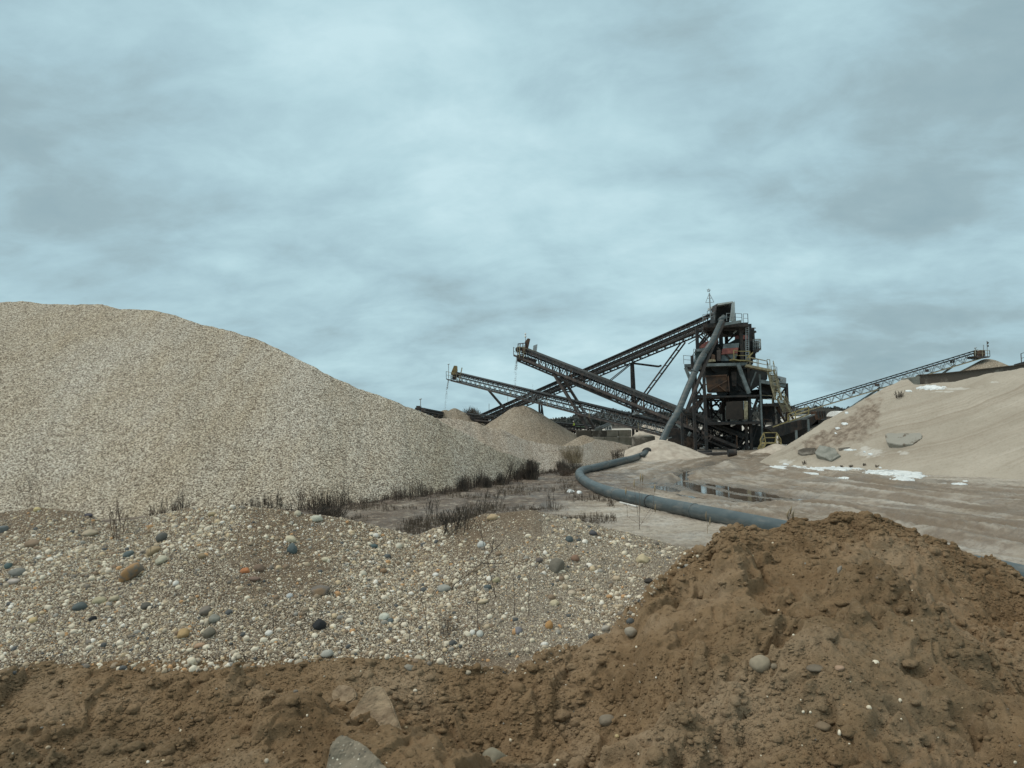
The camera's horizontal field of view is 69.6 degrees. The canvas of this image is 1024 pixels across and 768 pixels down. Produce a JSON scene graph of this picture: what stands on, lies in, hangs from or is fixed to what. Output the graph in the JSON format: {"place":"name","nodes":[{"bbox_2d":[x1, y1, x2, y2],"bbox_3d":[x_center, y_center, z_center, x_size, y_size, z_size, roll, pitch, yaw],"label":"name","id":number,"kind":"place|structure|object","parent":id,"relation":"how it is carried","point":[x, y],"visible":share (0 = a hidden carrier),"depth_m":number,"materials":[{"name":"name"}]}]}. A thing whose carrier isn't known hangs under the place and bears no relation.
{"place":"outdoors","nodes":[
{"label":"outdoors","id":0,"kind":"place"},
{"bbox_2d":[0,505,702,676],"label":"gravel bank","id":1,"kind":"structure","parent":0,"point":[504,518],"depth_m":7.66,"materials":[{"name":"gravel"}]},
{"bbox_2d":[0,525,8,532],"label":"cobble","id":2,"kind":"object","parent":1,"relation":"on","point":[3,528],"visible":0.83,"depth_m":8.99,"materials":[{"name":"stone"}]},
{"bbox_2d":[7,578,19,584],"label":"cobble","id":3,"kind":"object","parent":1,"relation":"on","point":[13,581],"visible":1,"depth_m":7.99,"materials":[{"name":"stone"}]},
{"bbox_2d":[8,568,25,575],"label":"cobble","id":4,"kind":"object","parent":1,"relation":"on","point":[17,572],"visible":0.95,"depth_m":8.11,"materials":[{"name":"stone"}]},
{"bbox_2d":[24,539,39,547],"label":"cobble","id":5,"kind":"object","parent":1,"relation":"on","point":[31,543],"visible":0.94,"depth_m":8.58,"materials":[{"name":"stone"}]},
{"bbox_2d":[72,602,87,610],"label":"cobble","id":6,"kind":"object","parent":1,"relation":"on","point":[78,606],"visible":0.98,"depth_m":7.53,"materials":[{"name":"stone"}]},
{"bbox_2d":[82,529,97,535],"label":"cobble","id":7,"kind":"object","parent":1,"relation":"on","point":[89,532],"visible":1,"depth_m":8.89,"materials":[{"name":"stone"}]},
{"bbox_2d":[91,597,106,603],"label":"cobble","id":8,"kind":"object","parent":1,"relation":"on","point":[99,600],"visible":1,"depth_m":7.67,"materials":[{"name":"stone"}]},
{"bbox_2d":[108,493,129,539],"bbox_3d":[-4.718,1.600,8.889,0.245,0.601,0.235,-3,-3,30],"label":"sapling","id":9,"kind":"object","parent":1,"relation":"on","point":[116,513],"visible":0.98,"depth_m":8.87,"materials":[{"name":"plant"}]},
{"bbox_2d":[123,550,133,556],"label":"cobble","id":10,"kind":"object","parent":1,"relation":"on","point":[128,553],"visible":1,"depth_m":8.45,"materials":[{"name":"stone"}]},
{"bbox_2d":[118,562,143,581],"bbox_3d":[-4.205,2.095,8.108,0.349,0.161,0.243,-44,-14,8],"label":"cobble","id":11,"kind":"object","parent":1,"relation":"on","point":[131,571],"visible":0.85,"depth_m":8.01,"materials":[{"name":"stone"}]},
{"bbox_2d":[140,602,150,609],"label":"cobble","id":12,"kind":"object","parent":1,"relation":"on","point":[144,605],"visible":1,"depth_m":7.44,"materials":[{"name":"stone"}]},
{"bbox_2d":[146,546,160,555],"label":"cobble","id":13,"kind":"object","parent":1,"relation":"on","point":[155,549],"visible":0.84,"depth_m":8.37,"materials":[{"name":"stone"}]},
{"bbox_2d":[155,555,167,564],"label":"cobble","id":14,"kind":"object","parent":1,"relation":"on","point":[161,559],"visible":1,"depth_m":8.16,"materials":[{"name":"stone"}]},
{"bbox_2d":[155,532,167,541],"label":"cobble","id":15,"kind":"object","parent":1,"relation":"on","point":[161,536],"visible":0.93,"depth_m":8.56,"materials":[{"name":"stone"}]},
{"bbox_2d":[177,628,189,638],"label":"cobble","id":16,"kind":"object","parent":1,"relation":"on","point":[183,632],"visible":1,"depth_m":7.01,"materials":[{"name":"stone"}]},
{"bbox_2d":[198,605,211,614],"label":"cobble","id":17,"kind":"object","parent":1,"relation":"on","point":[205,610],"visible":0.98,"depth_m":7.23,"materials":[{"name":"stone"}]},
{"bbox_2d":[202,627,214,637],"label":"cobble","id":18,"kind":"object","parent":1,"relation":"on","point":[208,632],"visible":1,"depth_m":6.97,"materials":[{"name":"stone"}]},
{"bbox_2d":[208,614,219,622],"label":"cobble","id":19,"kind":"object","parent":1,"relation":"on","point":[213,618],"visible":1,"depth_m":7.15,"materials":[{"name":"stone"}]},
{"bbox_2d":[253,564,264,571],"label":"cobble","id":20,"kind":"object","parent":1,"relation":"on","point":[258,567],"visible":1,"depth_m":7.82,"materials":[{"name":"stone"}]},
{"bbox_2d":[285,535,295,542],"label":"cobble","id":21,"kind":"object","parent":1,"relation":"on","point":[289,538],"visible":0.97,"depth_m":8.38,"materials":[{"name":"stone"}]},
{"bbox_2d":[287,543,296,553],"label":"cobble","id":22,"kind":"object","parent":1,"relation":"on","point":[292,548],"visible":0.96,"depth_m":8.21,"materials":[{"name":"stone"}]},
{"bbox_2d":[310,515,322,521],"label":"cobble","id":23,"kind":"object","parent":1,"relation":"on","point":[316,518],"visible":0.99,"depth_m":8.89,"materials":[{"name":"stone"}]},
{"bbox_2d":[312,618,325,629],"bbox_3d":[-1.856,2.310,7.064,0.130,0.112,0.124,-3,-3,27],"label":"cobble","id":24,"kind":"object","parent":1,"relation":"on","point":[319,624],"visible":0.95,"depth_m":7.03,"materials":[{"name":"stone"}]},
{"bbox_2d":[310,585,329,595],"bbox_3d":[-1.975,2.136,7.584,0.186,0.125,0.172,0,-3,-31],"label":"cobble","id":25,"kind":"object","parent":1,"relation":"on","point":[322,590],"visible":0.93,"depth_m":7.54,"materials":[{"name":"stone"}]},
{"bbox_2d":[320,650,333,657],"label":"cobble","id":26,"kind":"object","parent":1,"relation":"on","point":[326,653],"visible":1,"depth_m":6.64,"materials":[{"name":"stone"}]},
{"bbox_2d":[379,612,388,619],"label":"cobble","id":27,"kind":"object","parent":1,"relation":"on","point":[384,616],"visible":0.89,"depth_m":7.24,"materials":[{"name":"stone"}]},
{"bbox_2d":[437,584,450,591],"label":"cobble","id":28,"kind":"object","parent":1,"relation":"on","point":[442,587],"visible":0.98,"depth_m":7.71,"materials":[{"name":"stone"}]},
{"bbox_2d":[438,607,458,637],"bbox_3d":[-0.604,2.257,6.990,0.202,0.312,0.204,-2,-3,0],"label":"stem tuft","id":29,"kind":"object","parent":1,"relation":"on","point":[448,620],"visible":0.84,"depth_m":6.96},
{"bbox_2d":[437,502,475,535],"bbox_3d":[-0.645,1.613,8.916,0.533,0.376,0.478,-3,-3,21],"label":"dead shrub","id":30,"kind":"object","parent":1,"relation":"on","point":[445,522],"visible":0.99,"depth_m":8.87,"materials":[{"name":"plant"}]},
{"bbox_2d":[451,539,509,589],"bbox_3d":[-0.334,1.876,7.691,0.635,0.540,0.111,-2,-3,0],"label":"dead branch","id":31,"kind":"object","parent":1,"relation":"on","point":[483,563],"visible":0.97,"depth_m":7.71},
{"bbox_2d":[476,514,495,596],"bbox_3d":[-0.254,1.703,7.370,0.179,0.868,0.111,0,-3,-21],"label":"dry stalk","id":32,"kind":"object","parent":1,"relation":"on","point":[486,557],"visible":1,"depth_m":7.36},
{"bbox_2d":[487,514,497,520],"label":"cobble","id":33,"kind":"object","parent":1,"relation":"on","point":[491,517],"visible":1,"depth_m":8.75,"materials":[{"name":"stone"}]},
{"bbox_2d":[545,620,552,628],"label":"cobble","id":34,"kind":"object","parent":1,"relation":"on","point":[549,624],"visible":1,"depth_m":6.85,"materials":[{"name":"stone"}]},
{"bbox_2d":[549,558,564,573],"bbox_3d":[0.471,1.925,7.703,0.166,0.202,0.143,0,-3,-28],"label":"cobble","id":35,"kind":"object","parent":1,"relation":"on","point":[556,565],"visible":0.89,"depth_m":7.66,"materials":[{"name":"stone"}]},
{"bbox_2d":[635,554,648,562],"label":"cobble","id":36,"kind":"object","parent":1,"relation":"on","point":[641,558],"visible":0.96,"depth_m":7.88,"materials":[{"name":"stone"}]},
{"bbox_2d":[0,0,1023,419],"label":"sky","id":37,"kind":"structure","parent":0,"point":[381,196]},
{"bbox_2d":[100,418,1023,564],"bbox_3d":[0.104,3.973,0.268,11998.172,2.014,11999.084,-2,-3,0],"label":"ground","id":38,"kind":"structure","parent":0,"point":[980,516],"depth_m":39.18,"materials":[{"name":"sand"}]},
{"bbox_2d":[0,301,577,518],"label":"gravel stockpile","id":39,"kind":"object","parent":38,"relation":"on","point":[102,406],"visible":0.88,"depth_m":48.60,"materials":[{"name":"gravel"}]},
{"bbox_2d":[8,458,44,508],"bbox_3d":[-25.824,5.254,39.244,1.680,2.753,1.336,0,-3,-36],"label":"sapling","id":40,"kind":"object","parent":39,"relation":"on","point":[29,486],"visible":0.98,"depth_m":39.35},
{"bbox_2d":[274,490,283,506],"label":"dead shrub","id":41,"kind":"object","parent":39,"relation":"on","point":[277,504],"visible":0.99,"depth_m":40.66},
{"bbox_2d":[289,483,325,509],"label":"dead shrub","id":42,"kind":"object","parent":38,"relation":"on","point":[301,497],"visible":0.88,"depth_m":40.81,"materials":[{"name":"plant"}]},
{"bbox_2d":[305,504,349,516],"bbox_3d":[-9.268,6.434,37.022,2.365,0.670,2.437,-2,-3,0],"label":"dead shrub","id":43,"kind":"object","parent":38,"relation":"on","point":[332,511],"visible":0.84,"depth_m":36.91,"materials":[{"name":"plant"}]},
{"bbox_2d":[145,458,573,515],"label":"dead weeds","id":44,"kind":"object","parent":38,"relation":"on","point":[404,495],"visible":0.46,"depth_m":43.58,"materials":[{"name":"plant"}]},
{"bbox_2d":[415,406,443,418],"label":"belt conveyor","id":45,"kind":"object","parent":38,"relation":"on","point":[434,413],"visible":0.55,"depth_m":131.16,"materials":[{"name":"metal"}]},
{"bbox_2d":[422,489,441,518],"bbox_3d":[-3.863,5.707,35.385,0.754,1.664,1.129,1,-4,-42],"label":"dead shrub","id":46,"kind":"object","parent":38,"relation":"on","point":[432,510],"visible":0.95,"depth_m":35.33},
{"bbox_2d":[454,475,467,491],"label":"dead shrub","id":47,"kind":"object","parent":38,"relation":"on","point":[463,484],"visible":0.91,"depth_m":48.67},
{"bbox_2d":[437,408,484,425],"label":"gravel stockpile","id":48,"kind":"object","parent":38,"relation":"on","point":[454,413],"visible":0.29,"depth_m":147.43,"materials":[{"name":"gravel"}]},
{"bbox_2d":[323,477,616,534],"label":"ground weeds","id":49,"kind":"object","parent":38,"relation":"on","point":[427,525],"visible":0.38,"depth_m":37.58,"materials":[{"name":"plant"}]},
{"bbox_2d":[482,476,491,487],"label":"dead shrub","id":50,"kind":"object","parent":38,"relation":"on","point":[486,485],"visible":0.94,"depth_m":51.14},
{"bbox_2d":[475,479,505,513],"bbox_3d":[-0.953,5.394,35.198,1.710,2.118,1.529,-2,-3,0],"label":"dead shrub","id":51,"kind":"object","parent":38,"relation":"on","point":[491,499],"visible":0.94,"depth_m":34.97,"materials":[{"name":"plant"}]},
{"bbox_2d":[495,471,504,484],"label":"dead shrub","id":52,"kind":"object","parent":38,"relation":"on","point":[500,477],"visible":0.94,"depth_m":52.77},
{"bbox_2d":[504,460,518,483],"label":"sapling","id":53,"kind":"object","parent":38,"relation":"on","point":[509,472],"visible":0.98,"depth_m":53.40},
{"bbox_2d":[0,512,1023,767],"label":"soil mound","id":54,"kind":"object","parent":38,"relation":"on","point":[728,600],"visible":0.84,"depth_m":5.45,"materials":[{"name":"soil"}]},
{"bbox_2d":[332,685,357,703],"bbox_3d":[-1.299,2.460,5.753,0.174,0.184,0.256,1,-4,-43],"label":"broken slab","id":55,"kind":"object","parent":54,"relation":"on","point":[348,694],"depth_m":5.73,"materials":[{"name":"stone"}]},
{"bbox_2d":[326,735,385,767],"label":"broken slab","id":56,"kind":"object","parent":54,"relation":"on","point":[346,752],"depth_m":4.40,"materials":[{"name":"concrete"}]},
{"bbox_2d":[349,686,400,728],"bbox_3d":[-0.949,2.453,5.206,0.395,0.506,0.591,0,-3,-32],"label":"broken slab","id":57,"kind":"object","parent":54,"relation":"on","point":[375,701],"depth_m":5.26,"materials":[{"name":"stone"}]},
{"bbox_2d":[482,747,505,762],"bbox_3d":[-0.131,2.761,5.421,0.185,0.165,0.182,0,-3,-30],"label":"cobble","id":58,"kind":"object","parent":54,"relation":"on","point":[494,754],"visible":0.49,"depth_m":5.37,"materials":[{"name":"stone"}]},
{"bbox_2d":[1,542,1020,766],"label":"loose pebbles","id":59,"kind":"object","parent":54,"relation":"on","point":[266,760],"visible":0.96,"depth_m":5.10,"materials":[{"name":"stone"}]},
{"bbox_2d":[0,510,1023,767],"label":"soil clods","id":60,"kind":"object","parent":54,"relation":"on","point":[518,690],"visible":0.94,"depth_m":5.57,"materials":[{"name":"soil"}]},
{"bbox_2d":[599,714,613,726],"bbox_3d":[0.712,2.527,5.521,0.122,0.089,0.109,-1,-10,-7],"label":"cobble","id":61,"kind":"object","parent":54,"relation":"on","point":[605,720],"visible":0.92,"depth_m":5.49,"materials":[{"name":"stone"}]},
{"bbox_2d":[624,627,636,636],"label":"cobble","id":62,"kind":"object","parent":54,"relation":"on","point":[630,631],"visible":1,"depth_m":6.48,"materials":[{"name":"stone"}]},
{"bbox_2d":[749,655,769,672],"bbox_3d":[1.698,1.921,5.053,0.140,0.131,0.132,-2,-1,14],"label":"cobble","id":63,"kind":"object","parent":54,"relation":"on","point":[759,663],"visible":0.95,"depth_m":5.01,"materials":[{"name":"stone"}]},
{"bbox_2d":[806,664,822,671],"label":"cobble","id":64,"kind":"object","parent":54,"relation":"on","point":[814,668],"visible":1,"depth_m":4.78,"materials":[{"name":"stone"}]},
{"bbox_2d":[815,721,830,731],"bbox_3d":[1.875,2.072,4.455,0.099,0.060,0.079,-3,-3,29],"label":"cobble","id":65,"kind":"object","parent":54,"relation":"on","point":[823,726],"visible":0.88,"depth_m":4.43,"materials":[{"name":"stone"}]},
{"bbox_2d":[520,458,539,479],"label":"dead shrub","id":66,"kind":"object","parent":38,"relation":"on","point":[530,467],"visible":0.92,"depth_m":56.01,"materials":[{"name":"plant"}]},
{"bbox_2d":[485,406,575,445],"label":"gravel stockpile","id":67,"kind":"object","parent":38,"relation":"on","point":[527,423],"visible":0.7,"depth_m":124.00,"materials":[{"name":"gravel"}]},
{"bbox_2d":[467,413,597,433],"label":"belt conveyor","id":68,"kind":"object","parent":38,"relation":"on","point":[478,419],"visible":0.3,"depth_m":144.94,"materials":[{"name":"metal"}]},
{"bbox_2d":[436,418,631,473],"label":"gravel stockpile","id":69,"kind":"object","parent":38,"relation":"on","point":[546,456],"visible":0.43,"depth_m":65.14,"materials":[{"name":"gravel"}]},
{"bbox_2d":[546,492,555,510],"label":"dead shrub","id":70,"kind":"object","parent":38,"relation":"on","point":[550,508],"visible":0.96,"depth_m":36.91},
{"bbox_2d":[551,467,575,475],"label":"dead shrub","id":71,"kind":"object","parent":38,"relation":"on","point":[566,472],"visible":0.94,"depth_m":59.12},
{"bbox_2d":[557,443,584,462],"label":"reed clump","id":72,"kind":"object","parent":38,"relation":"on","point":[572,455],"visible":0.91,"depth_m":68.32,"materials":[{"name":"plant"}]},
{"bbox_2d":[559,463,582,473],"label":"dead shrub","id":73,"kind":"object","parent":38,"relation":"on","point":[568,467],"visible":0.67,"depth_m":61.61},
{"bbox_2d":[446,366,704,444],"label":"belt conveyor","id":74,"kind":"object","parent":38,"relation":"on","point":[455,374],"visible":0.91,"depth_m":122.20,"materials":[{"name":"metal"}]},
{"bbox_2d":[564,435,594,445],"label":"gravel stockpile","id":75,"kind":"object","parent":38,"relation":"on","point":[582,440],"visible":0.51,"depth_m":110.10,"materials":[{"name":"gravel"}]},
{"bbox_2d":[479,314,709,435],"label":"belt conveyor","id":76,"kind":"object","parent":38,"relation":"on","point":[657,346],"visible":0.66,"depth_m":110.94,"materials":[{"name":"metal"}]},
{"bbox_2d":[576,430,631,445],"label":"block wall","id":77,"kind":"structure","parent":38,"relation":"on","point":[621,436],"depth_m":116.73,"materials":[{"name":"concrete"}]},
{"bbox_2d":[610,448,624,459],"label":"dead shrub","id":78,"kind":"object","parent":38,"relation":"on","point":[617,455],"visible":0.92,"depth_m":79.09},
{"bbox_2d":[513,338,748,449],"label":"belt conveyor","id":79,"kind":"object","parent":38,"relation":"on","point":[736,433],"visible":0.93,"depth_m":111.15,"materials":[{"name":"metal"}]},
{"bbox_2d":[625,473,655,528],"bbox_3d":[5.285,4.837,30.444,1.297,2.353,0.297,-2,-3,0],"label":"dry stalk","id":80,"kind":"object","parent":38,"relation":"on","point":[639,500],"visible":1,"depth_m":30.36,"materials":[{"name":"plant"}]},
{"bbox_2d":[631,431,654,445],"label":"concrete ring","id":81,"kind":"object","parent":38,"relation":"on","point":[639,438],"visible":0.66,"depth_m":84.78,"materials":[{"name":"concrete"}]},
{"bbox_2d":[631,425,667,440],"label":"sand heap","id":82,"kind":"object","parent":38,"relation":"on","point":[656,436],"visible":0.1,"depth_m":131.72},
{"bbox_2d":[615,440,709,460],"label":"sand heap","id":83,"kind":"object","parent":38,"relation":"on","point":[664,450],"visible":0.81,"depth_m":80.03,"materials":[{"name":"sand"}]},
{"bbox_2d":[659,315,725,439],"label":"chute pipe","id":84,"kind":"object","parent":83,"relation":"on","point":[708,349],"visible":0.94,"depth_m":87.29,"materials":[{"name":"grey metal"}]},
{"bbox_2d":[684,436,698,449],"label":"dead shrub","id":85,"kind":"object","parent":38,"relation":"on","point":[688,444],"visible":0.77,"depth_m":93.91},
{"bbox_2d":[702,452,726,455],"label":"steel beam","id":86,"kind":"structure","parent":38,"relation":"on","point":[715,453],"depth_m":82.97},
{"bbox_2d":[667,301,793,450],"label":"screening tower","id":87,"kind":"structure","parent":38,"relation":"on","point":[733,376],"depth_m":93.23,"materials":[{"name":"metal"}]},
{"bbox_2d":[705,289,713,318],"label":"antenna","id":88,"kind":"object","parent":87,"relation":"on","point":[709,295],"visible":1,"depth_m":93.53,"materials":[{"name":"metal"}]},
{"bbox_2d":[727,449,736,456],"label":"pipe offcut","id":89,"kind":"object","parent":38,"relation":"on","point":[731,452],"visible":0.93,"depth_m":79.41,"materials":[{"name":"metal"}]},
{"bbox_2d":[750,444,784,453],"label":"sand heap","id":90,"kind":"object","parent":38,"relation":"on","point":[771,448],"visible":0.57,"depth_m":82.79,"materials":[{"name":"sand"}]},
{"bbox_2d":[757,432,781,448],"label":"crossover steps","id":91,"kind":"structure","parent":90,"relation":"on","point":[765,443],"depth_m":83.73,"materials":[{"name":"yellow paint"}]},
{"bbox_2d":[568,385,967,493],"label":"snow","id":92,"kind":"structure","parent":38,"relation":"on","point":[907,475],"depth_m":54.93,"materials":[{"name":"snow"}]},
{"bbox_2d":[647,471,907,503],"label":"puddle water","id":93,"kind":"structure","parent":38,"relation":"on","point":[682,476],"depth_m":44.98,"materials":[{"name":"liquid"}]},
{"bbox_2d":[763,407,826,444],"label":"feed conveyor","id":94,"kind":"object","parent":38,"relation":"on","point":[788,431],"visible":0.91,"depth_m":89.81,"materials":[{"name":"metal"}]},
{"bbox_2d":[575,447,1023,576],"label":"water pipe","id":95,"kind":"object","parent":38,"relation":"on","point":[699,512],"visible":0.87,"depth_m":35.14,"materials":[{"name":"grey plastic"}]},
{"bbox_2d":[781,414,819,434],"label":"sheeted store","id":96,"kind":"structure","parent":38,"relation":"on","point":[799,415],"depth_m":147.31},
{"bbox_2d":[776,350,989,418],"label":"belt conveyor","id":97,"kind":"object","parent":96,"relation":"on","point":[979,354],"visible":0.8,"depth_m":143.77,"materials":[{"name":"metal"}]},
{"bbox_2d":[782,408,839,415],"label":"long shed","id":98,"kind":"structure","parent":38,"relation":"on","point":[823,409],"depth_m":174.81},
{"bbox_2d":[815,445,837,461],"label":"concrete slab","id":99,"kind":"object","parent":38,"relation":"on","point":[826,453],"depth_m":62.80,"materials":[{"name":"concrete"}]},
{"bbox_2d":[760,368,1023,479],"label":"sand stockpile","id":100,"kind":"object","parent":38,"relation":"on","point":[972,427],"visible":0.88,"depth_m":58.33,"materials":[{"name":"sand"}]},
{"bbox_2d":[798,448,815,455],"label":"concrete slab","id":101,"kind":"object","parent":100,"relation":"on","point":[806,451],"depth_m":64.46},
{"bbox_2d":[885,433,921,447],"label":"concrete slab","id":102,"kind":"structure","parent":100,"relation":"on","point":[896,440],"depth_m":58.16,"materials":[{"name":"concrete"}]},
{"bbox_2d":[901,376,919,384],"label":"concrete block","id":103,"kind":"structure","parent":100,"relation":"on","point":[915,380],"depth_m":69.26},
{"bbox_2d":[915,364,1023,383],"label":"retaining wall","id":104,"kind":"structure","parent":100,"relation":"on","point":[944,377],"depth_m":69.32,"materials":[{"name":"concrete"}]},
{"bbox_2d":[961,359,1008,370],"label":"sand heap","id":105,"kind":"object","parent":38,"relation":"on","point":[985,363],"visible":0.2,"depth_m":138.33,"materials":[{"name":"sand"}]},
{"bbox_2d":[565,418,777,428],"bbox_3d":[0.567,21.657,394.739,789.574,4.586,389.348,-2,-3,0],"label":"hills","id":106,"kind":"structure","parent":0,"point":[614,426],"depth_m":288.96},
{"bbox_2d":[462,407,486,424],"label":"scrub","id":107,"kind":"object","parent":106,"relation":"on","point":[472,411],"visible":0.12,"depth_m":191.44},
{"bbox_2d":[550,403,849,427],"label":"woodland","id":108,"kind":"object","parent":106,"relation":"on","point":[575,418],"visible":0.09,"depth_m":293.18,"materials":[{"name":"plant"}]},
{"bbox_2d":[826,411,841,418],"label":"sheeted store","id":109,"kind":"structure","parent":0,"point":[831,414],"depth_m":170.40,"materials":[{"name":"plastic"}]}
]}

